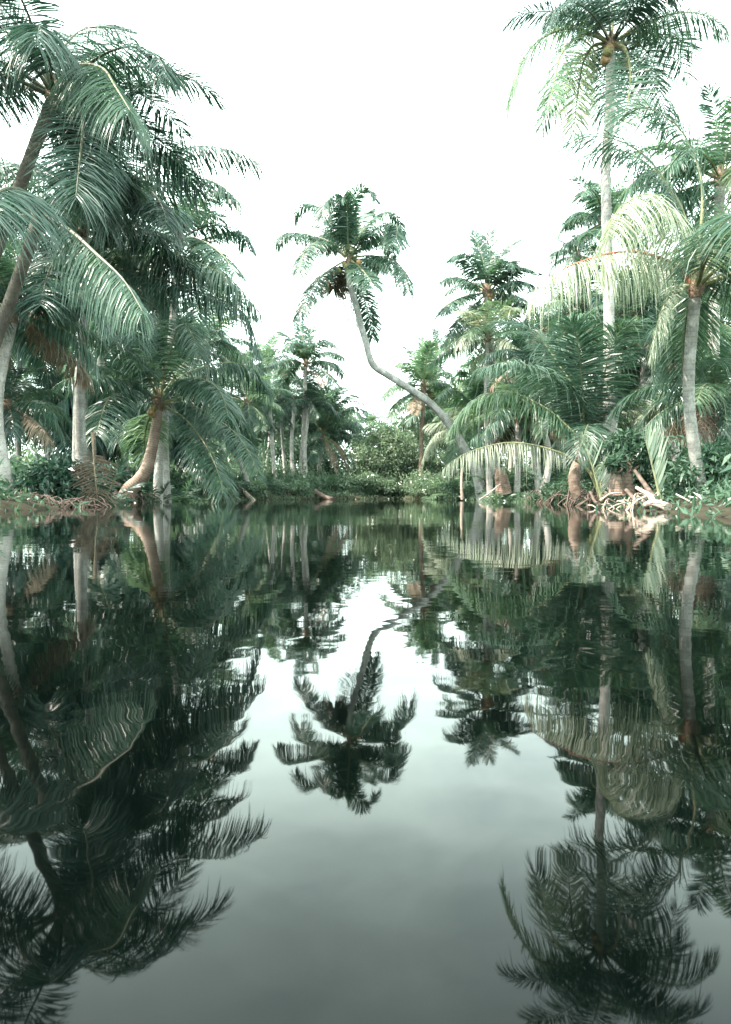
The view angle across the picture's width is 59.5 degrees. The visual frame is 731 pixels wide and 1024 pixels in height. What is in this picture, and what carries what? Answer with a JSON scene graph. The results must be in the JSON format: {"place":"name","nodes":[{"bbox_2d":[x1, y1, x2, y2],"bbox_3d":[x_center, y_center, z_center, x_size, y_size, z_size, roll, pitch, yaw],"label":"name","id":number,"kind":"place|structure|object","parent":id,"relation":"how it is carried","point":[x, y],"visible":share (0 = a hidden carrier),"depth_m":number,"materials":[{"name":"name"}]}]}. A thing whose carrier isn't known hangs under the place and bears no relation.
{"place":"outdoors","nodes":[
{"label":"outdoors","id":0,"kind":"place"},
{"bbox_2d":[0,499,730,1023],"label":"water","id":1,"kind":"structure","parent":0,"point":[374,761],"depth_m":0.64,"materials":[{"name":"green liquid"}]},
{"bbox_2d":[0,493,730,517],"bbox_3d":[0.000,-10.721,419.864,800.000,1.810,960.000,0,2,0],"label":"ground","id":2,"kind":"structure","parent":0,"point":[5,504],"depth_m":11.39,"materials":[{"name":"soil"}]},
{"bbox_2d":[0,263,74,383],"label":"coconut palm","id":3,"kind":"object","parent":2,"relation":"on","point":[10,362],"visible":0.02,"depth_m":28.77,"materials":[{"name":"green plant"}]},
{"bbox_2d":[3,365,72,453],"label":"coconut palm","id":4,"kind":"object","parent":2,"relation":"on","point":[22,418],"visible":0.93,"depth_m":14.84,"materials":[{"name":"green plant"}]},
{"bbox_2d":[7,309,94,460],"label":"coconut palm","id":5,"kind":"object","parent":2,"relation":"on","point":[18,449],"visible":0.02,"depth_m":32.23,"materials":[{"name":"green plant"}]},
{"bbox_2d":[9,453,101,505],"bbox_3d":[-6.901,-0.704,14.279,1.749,1.286,1.845,0,2,0],"label":"shrub","id":6,"kind":"object","parent":2,"relation":"on","point":[53,478],"visible":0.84,"depth_m":13.91,"materials":[{"name":"green plant"}]},
{"bbox_2d":[0,486,110,507],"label":"root tangle","id":7,"kind":"object","parent":2,"relation":"on","point":[61,503],"visible":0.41,"depth_m":13.24,"materials":[{"name":"brown wood"}]},
{"bbox_2d":[0,211,117,490],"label":"coconut palm","id":8,"kind":"object","parent":2,"relation":"on","point":[36,326],"visible":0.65,"depth_m":14.22,"materials":[{"name":"green plant"}]},
{"bbox_2d":[4,361,143,465],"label":"coconut palm","id":9,"kind":"object","parent":2,"relation":"on","point":[62,448],"visible":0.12,"depth_m":29.00,"materials":[{"name":"green plant"}]},
{"bbox_2d":[19,240,136,464],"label":"coconut palm","id":10,"kind":"object","parent":2,"relation":"on","point":[86,401],"visible":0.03,"depth_m":23.72,"materials":[{"name":"green plant"}]},
{"bbox_2d":[0,186,156,361],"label":"coconut palm","id":11,"kind":"object","parent":2,"relation":"on","point":[28,204],"visible":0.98,"depth_m":8.18,"materials":[{"name":"green plant"}]},
{"bbox_2d":[51,483,113,506],"bbox_3d":[-6.434,-0.263,14.556,1.395,0.928,1.461,0,2,0],"label":"root tangle","id":12,"kind":"object","parent":2,"relation":"on","point":[70,493],"visible":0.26,"depth_m":14.26,"materials":[{"name":"brown plant"}]},
{"bbox_2d":[62,432,125,506],"bbox_3d":[-5.959,-0.639,14.150,1.445,2.255,0.443,-1,2,-25],"label":"dead frond","id":13,"kind":"object","parent":2,"relation":"on","point":[100,460],"visible":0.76,"depth_m":14.19,"materials":[{"name":"brown plant"}]},
{"bbox_2d":[30,229,165,474],"bbox_3d":[-12.490,-7.187,29.699,6.302,12.812,6.149,1,2,44],"label":"coconut palm","id":14,"kind":"object","parent":2,"relation":"on","point":[98,357],"visible":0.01,"depth_m":29.62,"materials":[{"name":"green plant"}]},
{"bbox_2d":[55,457,145,504],"bbox_3d":[-7.357,-0.571,17.456,2.732,1.903,3.264,0,2,0],"label":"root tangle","id":15,"kind":"object","parent":2,"relation":"on","point":[126,500],"visible":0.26,"depth_m":17.48,"materials":[{"name":"green plant"}]},
{"bbox_2d":[28,235,181,468],"bbox_3d":[-12.487,-7.219,30.838,8.886,12.906,8.640,0,2,0],"label":"coconut palm","id":16,"kind":"object","parent":2,"relation":"on","point":[105,454],"visible":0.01,"depth_m":30.49,"materials":[{"name":"green plant"}]},
{"bbox_2d":[0,0,230,258],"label":"coconut palm","id":17,"kind":"object","parent":2,"relation":"on","point":[89,125],"visible":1,"depth_m":10.54,"materials":[{"name":"green plant"}]},
{"bbox_2d":[89,461,146,498],"bbox_3d":[-8.816,-0.981,22.488,2.152,1.662,2.220,0,2,0],"label":"shrub","id":18,"kind":"object","parent":2,"relation":"on","point":[124,480],"visible":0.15,"depth_m":22.33,"materials":[{"name":"green plant"}]},
{"bbox_2d":[40,314,203,476],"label":"coconut palm","id":19,"kind":"object","parent":2,"relation":"on","point":[63,405],"visible":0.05,"depth_m":29.43,"materials":[{"name":"green plant"}]},
{"bbox_2d":[53,355,206,473],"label":"coconut palm","id":20,"kind":"object","parent":2,"relation":"on","point":[98,439],"visible":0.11,"depth_m":29.52,"materials":[{"name":"green plant"}]},
{"bbox_2d":[1,200,265,467],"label":"coconut palm","id":21,"kind":"object","parent":2,"relation":"on","point":[169,285],"visible":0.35,"depth_m":18.26,"materials":[{"name":"green plant"}]},
{"bbox_2d":[0,67,270,492],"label":"coconut palm","id":22,"kind":"object","parent":2,"relation":"on","point":[147,237],"visible":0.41,"depth_m":15.53,"materials":[{"name":"green plant"}]},
{"bbox_2d":[48,377,226,473],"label":"coconut palm","id":23,"kind":"object","parent":2,"relation":"on","point":[120,438],"visible":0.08,"depth_m":29.46,"materials":[{"name":"green plant"}]},
{"bbox_2d":[46,312,276,503],"bbox_3d":[-6.632,-3.812,21.846,7.274,7.803,6.990,0,2,0],"label":"coconut palm","id":24,"kind":"object","parent":2,"relation":"on","point":[159,365],"visible":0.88,"depth_m":20.41,"materials":[{"name":"green plant"}]},
{"bbox_2d":[142,479,181,501],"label":"plant","id":25,"kind":"object","parent":2,"relation":"on","point":[149,489],"visible":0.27,"depth_m":23.81,"materials":[{"name":"green plant"}]},
{"bbox_2d":[88,374,243,485],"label":"coconut palm","id":26,"kind":"object","parent":2,"relation":"on","point":[178,445],"visible":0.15,"depth_m":30.40,"materials":[{"name":"green plant"}]},
{"bbox_2d":[90,290,243,501],"bbox_3d":[-7.899,-3.949,24.874,5.802,8.761,5.466,-1,2,-27],"label":"coconut palm","id":27,"kind":"object","parent":2,"relation":"on","point":[166,476],"visible":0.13,"depth_m":24.67,"materials":[{"name":"green plant"}]},
{"bbox_2d":[102,146,259,501],"bbox_3d":[-6.543,-6.077,23.293,5.730,12.741,6.798,0,2,0],"label":"coconut palm","id":28,"kind":"object","parent":2,"relation":"on","point":[199,246],"visible":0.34,"depth_m":22.82,"materials":[{"name":"green plant"}]},
{"bbox_2d":[170,477,209,501],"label":"young palm","id":29,"kind":"object","parent":2,"relation":"on","point":[181,497],"visible":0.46,"depth_m":25.70,"materials":[{"name":"green plant"}]},
{"bbox_2d":[156,292,268,479],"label":"coconut palm","id":30,"kind":"object","parent":2,"relation":"on","point":[243,359],"visible":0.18,"depth_m":37.61,"materials":[{"name":"green plant"}]},
{"bbox_2d":[228,478,270,497],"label":"shrub","id":31,"kind":"object","parent":2,"relation":"on","point":[258,486],"visible":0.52,"depth_m":33.67,"materials":[{"name":"green plant"}]},
{"bbox_2d":[209,373,293,487],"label":"coconut palm","id":32,"kind":"object","parent":2,"relation":"on","point":[255,413],"visible":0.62,"depth_m":35.54,"materials":[{"name":"green plant"}]},
{"bbox_2d":[227,329,302,470],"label":"coconut palm","id":33,"kind":"object","parent":2,"relation":"on","point":[268,351],"visible":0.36,"depth_m":51.34,"materials":[{"name":"green plant"}]},
{"bbox_2d":[242,470,291,496],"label":"young palm","id":34,"kind":"object","parent":2,"relation":"on","point":[268,482],"visible":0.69,"depth_m":34.79,"materials":[{"name":"green plant"}]},
{"bbox_2d":[241,382,298,491],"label":"coconut palm","id":35,"kind":"object","parent":2,"relation":"on","point":[285,419],"visible":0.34,"depth_m":39.77,"materials":[{"name":"green plant"}]},
{"bbox_2d":[231,419,309,465],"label":"coconut palm","id":36,"kind":"object","parent":2,"relation":"on","point":[265,444],"visible":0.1,"depth_m":54.07,"materials":[{"name":"green plant"}]},
{"bbox_2d":[245,367,300,472],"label":"coconut palm","id":37,"kind":"object","parent":2,"relation":"on","point":[277,422],"visible":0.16,"depth_m":43.42,"materials":[{"name":"green plant"}]},
{"bbox_2d":[269,478,308,493],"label":"shrub","id":38,"kind":"object","parent":2,"relation":"on","point":[301,486],"visible":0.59,"depth_m":36.52,"materials":[{"name":"green plant"}]},
{"bbox_2d":[272,379,321,474],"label":"coconut palm","id":39,"kind":"object","parent":2,"relation":"on","point":[293,391],"visible":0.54,"depth_m":41.59,"materials":[{"name":"green plant"}]},
{"bbox_2d":[282,472,321,492],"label":"shrub","id":40,"kind":"object","parent":2,"relation":"on","point":[312,477],"visible":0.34,"depth_m":39.18,"materials":[{"name":"green plant"}]},
{"bbox_2d":[259,425,351,488],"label":"broadleaf tree","id":41,"kind":"object","parent":2,"relation":"on","point":[326,459],"visible":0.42,"depth_m":47.80,"materials":[{"name":"green plant"}]},
{"bbox_2d":[263,317,348,474],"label":"coconut palm","id":42,"kind":"object","parent":2,"relation":"on","point":[302,349],"visible":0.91,"depth_m":41.91,"materials":[{"name":"green plant"}]},
{"bbox_2d":[285,385,339,491],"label":"coconut palm","id":43,"kind":"object","parent":2,"relation":"on","point":[323,405],"visible":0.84,"depth_m":41.61,"materials":[{"name":"green plant"}]},
{"bbox_2d":[272,380,357,445],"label":"coconut palm","id":44,"kind":"object","parent":2,"relation":"on","point":[299,393],"visible":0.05,"depth_m":53.30,"materials":[{"name":"green plant"}]},
{"bbox_2d":[282,381,367,490],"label":"coconut palm","id":45,"kind":"object","parent":2,"relation":"on","point":[328,422],"visible":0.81,"depth_m":43.82,"materials":[{"name":"green plant"}]},
{"bbox_2d":[289,385,366,438],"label":"coconut palm","id":46,"kind":"object","parent":2,"relation":"on","point":[358,415],"visible":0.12,"depth_m":55.11,"materials":[{"name":"green plant"}]},
{"bbox_2d":[319,473,361,492],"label":"shrub","id":47,"kind":"object","parent":2,"relation":"on","point":[339,483],"visible":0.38,"depth_m":40.46,"materials":[{"name":"green plant"}]},
{"bbox_2d":[338,470,381,494],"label":"shrub","id":48,"kind":"object","parent":2,"relation":"on","point":[365,480],"visible":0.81,"depth_m":39.79,"materials":[{"name":"green plant"}]},
{"bbox_2d":[0,436,730,518],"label":"undergrowth","id":49,"kind":"object","parent":2,"relation":"on","point":[718,491],"visible":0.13,"depth_m":30.30,"materials":[{"name":"green plant"}]},
{"bbox_2d":[268,180,486,500],"bbox_3d":[0.430,-7.236,27.900,10.298,14.046,6.414,0,2,9],"label":"coconut palm","id":50,"kind":"object","parent":2,"relation":"on","point":[344,230],"visible":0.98,"depth_m":27.49,"materials":[{"name":"green plant"}]},
{"bbox_2d":[343,421,423,494],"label":"broadleaf tree","id":51,"kind":"object","parent":2,"relation":"on","point":[384,456],"visible":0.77,"depth_m":41.67,"materials":[{"name":"green plant"}]},
{"bbox_2d":[368,475,409,496],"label":"shrub","id":52,"kind":"object","parent":2,"relation":"on","point":[386,487],"visible":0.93,"depth_m":40.09,"materials":[{"name":"green plant"}]},
{"bbox_2d":[349,408,442,476],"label":"broadleaf tree","id":53,"kind":"object","parent":2,"relation":"on","point":[401,419],"visible":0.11,"depth_m":47.27,"materials":[{"name":"green plant"}]},
{"bbox_2d":[376,334,459,493],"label":"coconut palm","id":54,"kind":"object","parent":2,"relation":"on","point":[426,355],"visible":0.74,"depth_m":40.28,"materials":[{"name":"green plant"}]},
{"bbox_2d":[399,467,451,496],"bbox_3d":[3.627,-1.845,38.963,3.238,1.958,3.644,0,2,0],"label":"shrub","id":55,"kind":"object","parent":2,"relation":"on","point":[417,475],"visible":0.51,"depth_m":38.54,"materials":[{"name":"green plant"}]},
{"bbox_2d":[406,445,445,488],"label":"broadleaf tree","id":56,"kind":"object","parent":2,"relation":"on","point":[437,465],"visible":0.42,"depth_m":42.19,"materials":[{"name":"green plant"}]},
{"bbox_2d":[415,327,450,364],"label":"coconut palm","id":57,"kind":"object","parent":2,"relation":"on","point":[435,332],"visible":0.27,"depth_m":61.55,"materials":[{"name":"green plant"}]},
{"bbox_2d":[396,383,474,472],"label":"coconut palm","id":58,"kind":"object","parent":2,"relation":"on","point":[429,416],"visible":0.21,"depth_m":47.77,"materials":[{"name":"green plant"}]},
{"bbox_2d":[416,465,471,499],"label":"young palm","id":59,"kind":"object","parent":2,"relation":"on","point":[443,479],"visible":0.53,"depth_m":34.97,"materials":[{"name":"green plant"}]},
{"bbox_2d":[422,479,466,498],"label":"shrub","id":60,"kind":"object","parent":2,"relation":"on","point":[430,489],"visible":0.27,"depth_m":35.94,"materials":[{"name":"green plant"}]},
{"bbox_2d":[437,480,485,499],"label":"shrub","id":61,"kind":"object","parent":2,"relation":"on","point":[454,491],"visible":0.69,"depth_m":33.14,"materials":[{"name":"green plant"}]},
{"bbox_2d":[421,369,513,477],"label":"coconut palm","id":62,"kind":"object","parent":2,"relation":"on","point":[453,393],"visible":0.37,"depth_m":32.34,"materials":[{"name":"green plant"}]},
{"bbox_2d":[431,426,506,483],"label":"broadleaf tree","id":63,"kind":"object","parent":2,"relation":"on","point":[444,449],"visible":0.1,"depth_m":43.46,"materials":[{"name":"green plant"}]},
{"bbox_2d":[427,298,530,500],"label":"coconut palm","id":64,"kind":"object","parent":2,"relation":"on","point":[487,338],"visible":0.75,"depth_m":28.47,"materials":[{"name":"green plant"}]},
{"bbox_2d":[432,225,541,488],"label":"coconut palm","id":65,"kind":"object","parent":2,"relation":"on","point":[499,272],"visible":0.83,"depth_m":29.40,"materials":[{"name":"green plant"}]},
{"bbox_2d":[440,313,556,473],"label":"coconut palm","id":66,"kind":"object","parent":2,"relation":"on","point":[536,320],"visible":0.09,"depth_m":37.85,"materials":[{"name":"green plant"}]},
{"bbox_2d":[468,456,534,500],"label":"young palm","id":67,"kind":"object","parent":2,"relation":"on","point":[508,474],"visible":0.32,"depth_m":29.46,"materials":[{"name":"green plant"}]},
{"bbox_2d":[494,467,511,494],"bbox_3d":[5.611,-1.250,25.986,0.754,1.175,0.712,0,2,0],"label":"tree stump","id":68,"kind":"object","parent":2,"relation":"on","point":[502,479],"visible":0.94,"depth_m":25.77,"materials":[{"name":"brown wood"}]},
{"bbox_2d":[485,490,529,501],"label":"shrub","id":69,"kind":"object","parent":2,"relation":"on","point":[499,497],"visible":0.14,"depth_m":25.61,"materials":[{"name":"green plant"}]},
{"bbox_2d":[462,379,573,500],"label":"coconut palm","id":70,"kind":"object","parent":2,"relation":"on","point":[475,442],"visible":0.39,"depth_m":25.92,"materials":[{"name":"green plant"}]},
{"bbox_2d":[441,389,606,505],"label":"coconut palm","id":71,"kind":"object","parent":2,"relation":"on","point":[537,410],"visible":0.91,"depth_m":15.35,"materials":[{"name":"green plant"}]},
{"bbox_2d":[478,309,571,493],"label":"coconut palm","id":72,"kind":"object","parent":2,"relation":"on","point":[503,335],"visible":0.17,"depth_m":26.43,"materials":[{"name":"green plant"}]},
{"bbox_2d":[462,336,602,495],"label":"coconut palm","id":73,"kind":"object","parent":2,"relation":"on","point":[494,423],"visible":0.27,"depth_m":24.58,"materials":[{"name":"green plant"}]},
{"bbox_2d":[508,462,569,502],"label":"young palm","id":74,"kind":"object","parent":2,"relation":"on","point":[541,480],"visible":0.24,"depth_m":21.81,"materials":[{"name":"green plant"}]},
{"bbox_2d":[537,480,585,502],"bbox_3d":[6.536,-0.462,20.570,1.810,1.116,2.192,1,2,24],"label":"shrub","id":75,"kind":"object","parent":2,"relation":"on","point":[564,491],"visible":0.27,"depth_m":20.18,"materials":[{"name":"green plant"}]},
{"bbox_2d":[463,308,680,501],"bbox_3d":[5.671,-2.826,17.488,5.225,5.940,7.534,0,2,16],"label":"coconut palm","id":76,"kind":"object","parent":2,"relation":"on","point":[586,413],"visible":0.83,"depth_m":15.63,"materials":[{"name":"green plant"}]},
{"bbox_2d":[523,487,620,505],"bbox_3d":[6.062,-0.458,19.541,1.618,0.522,9.425,0,2,6],"label":"root tangle","id":77,"kind":"object","parent":2,"relation":"on","point":[587,498],"visible":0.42,"depth_m":16.86,"materials":[{"name":"brown wood"}]},
{"bbox_2d":[547,234,617,309],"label":"coconut palm","id":78,"kind":"object","parent":2,"relation":"on","point":[569,262],"visible":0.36,"depth_m":26.89,"materials":[{"name":"green plant"}]},
{"bbox_2d":[566,449,601,494],"bbox_3d":[7.154,-1.069,19.364,1.887,1.762,1.985,0,2,0],"label":"shrub","id":79,"kind":"object","parent":2,"relation":"on","point":[587,482],"visible":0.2,"depth_m":19.16,"materials":[{"name":"green plant"}]},
{"bbox_2d":[520,255,649,482],"bbox_3d":[7.026,-4.195,20.949,4.136,7.732,3.875,-1,2,-40],"label":"coconut palm","id":80,"kind":"object","parent":2,"relation":"on","point":[566,303],"visible":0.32,"depth_m":20.65,"materials":[{"name":"green plant"}]},
{"bbox_2d":[580,431,612,500],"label":"nipa palm","id":81,"kind":"object","parent":2,"relation":"on","point":[600,477],"visible":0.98,"depth_m":12.35,"materials":[{"name":"green plant"}]},
{"bbox_2d":[548,172,653,433],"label":"coconut palm","id":82,"kind":"object","parent":2,"relation":"on","point":[591,195],"visible":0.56,"depth_m":23.70,"materials":[{"name":"green plant"}]},
{"bbox_2d":[498,0,730,499],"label":"coconut palm","id":83,"kind":"object","parent":2,"relation":"on","point":[612,48],"visible":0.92,"depth_m":15.96,"materials":[{"name":"green plant"}]},
{"bbox_2d":[608,473,625,495],"bbox_3d":[4.947,-0.568,12.589,0.354,0.498,0.353,0,2,0],"label":"tree stump","id":84,"kind":"object","parent":2,"relation":"on","point":[616,482],"visible":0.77,"depth_m":12.50,"materials":[{"name":"brown wood"}]},
{"bbox_2d":[600,451,629,475],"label":"shrub","id":85,"kind":"object","parent":84,"relation":"on","point":[617,465],"visible":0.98,"depth_m":12.40,"materials":[{"name":"green plant"}]},
{"bbox_2d":[541,383,704,475],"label":"coconut palm","id":86,"kind":"object","parent":2,"relation":"on","point":[553,447],"visible":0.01,"depth_m":29.86,"materials":[{"name":"green plant"}]},
{"bbox_2d":[521,266,730,417],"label":"coconut palm","id":87,"kind":"object","parent":2,"relation":"on","point":[633,311],"visible":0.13,"depth_m":19.08,"materials":[{"name":"green plant"}]},
{"bbox_2d":[523,95,730,493],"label":"coconut palm","id":88,"kind":"object","parent":2,"relation":"on","point":[700,254],"visible":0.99,"depth_m":10.97,"materials":[{"name":"green plant"}]},
{"bbox_2d":[622,457,635,494],"bbox_3d":[5.239,-0.729,12.783,0.353,0.783,0.359,0,2,0],"label":"tree stump","id":89,"kind":"object","parent":2,"relation":"on","point":[628,481],"visible":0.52,"depth_m":12.71,"materials":[{"name":"brown wood"}]},
{"bbox_2d":[599,424,672,473],"bbox_3d":[5.382,-1.252,12.709,1.380,1.019,1.186,0,2,0],"label":"shrub","id":90,"kind":"object","parent":89,"relation":"on","point":[637,452],"visible":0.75,"depth_m":12.66,"materials":[{"name":"green plant"}]},
{"bbox_2d":[564,251,699,440],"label":"coconut palm","id":91,"kind":"object","parent":2,"relation":"on","point":[619,309],"visible":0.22,"depth_m":19.20,"materials":[{"name":"green plant"}]},
{"bbox_2d":[535,269,730,470],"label":"coconut palm","id":92,"kind":"object","parent":2,"relation":"on","point":[646,342],"visible":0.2,"depth_m":17.72,"materials":[{"name":"green plant"}]},
{"bbox_2d":[588,492,698,510],"bbox_3d":[5.055,-0.196,11.652,1.252,0.416,2.928,0,2,0],"label":"root tangle","id":93,"kind":"object","parent":2,"relation":"on","point":[642,499],"visible":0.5,"depth_m":11.47,"materials":[{"name":"brown wood"}]},
{"bbox_2d":[616,393,680,466],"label":"coconut palm","id":94,"kind":"object","parent":2,"relation":"on","point":[638,417],"visible":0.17,"depth_m":16.88,"materials":[{"name":"green plant"}]},
{"bbox_2d":[633,453,674,496],"bbox_3d":[6.145,-0.791,13.873,1.537,1.290,1.197,1,2,21],"label":"shrub","id":95,"kind":"object","parent":2,"relation":"on","point":[648,476],"visible":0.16,"depth_m":13.77,"materials":[{"name":"green plant"}]},
{"bbox_2d":[641,419,670,498],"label":"nipa palm","id":96,"kind":"object","parent":2,"relation":"on","point":[658,466],"visible":0.98,"depth_m":11.04,"materials":[{"name":"green plant"}]},
{"bbox_2d":[643,500,671,510],"bbox_3d":[4.779,-0.109,10.545,0.151,0.188,0.723,0,2,-7],"label":"driftwood","id":97,"kind":"object","parent":2,"relation":"on","point":[647,504],"visible":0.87,"depth_m":10.38,"materials":[{"name":"brown wood"}]},
{"bbox_2d":[606,326,730,450],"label":"coconut palm","id":98,"kind":"object","parent":2,"relation":"on","point":[713,405],"visible":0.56,"depth_m":13.17,"materials":[{"name":"green plant"}]},
{"bbox_2d":[614,313,722,425],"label":"coconut palm","id":99,"kind":"object","parent":2,"relation":"on","point":[651,381],"visible":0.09,"depth_m":17.75,"materials":[{"name":"green plant"}]},
{"bbox_2d":[612,77,730,443],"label":"coconut palm","id":100,"kind":"object","parent":2,"relation":"on","point":[717,156],"visible":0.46,"depth_m":14.74,"materials":[{"name":"green plant"}]},
{"bbox_2d":[621,265,730,367],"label":"coconut palm","id":101,"kind":"object","parent":2,"relation":"on","point":[727,321],"visible":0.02,"depth_m":27.49,"materials":[{"name":"green plant"}]},
{"bbox_2d":[649,441,730,499],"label":"shrub","id":102,"kind":"object","parent":2,"relation":"on","point":[681,477],"visible":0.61,"depth_m":11.35,"materials":[{"name":"green plant"}]},
{"bbox_2d":[649,435,730,484],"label":"shrub","id":103,"kind":"object","parent":2,"relation":"on","point":[726,444],"visible":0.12,"depth_m":12.05,"materials":[{"name":"green plant"}]},
{"bbox_2d":[0,0,730,469],"label":"sky","id":104,"kind":"structure","parent":0,"point":[406,99],"materials":[{"name":"white"}]},
{"bbox_2d":[357,408,387,426],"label":"palm tree","id":105,"kind":"object","parent":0,"point":[371,417],"visible":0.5,"depth_m":84.21,"materials":[{"name":"green plant"}]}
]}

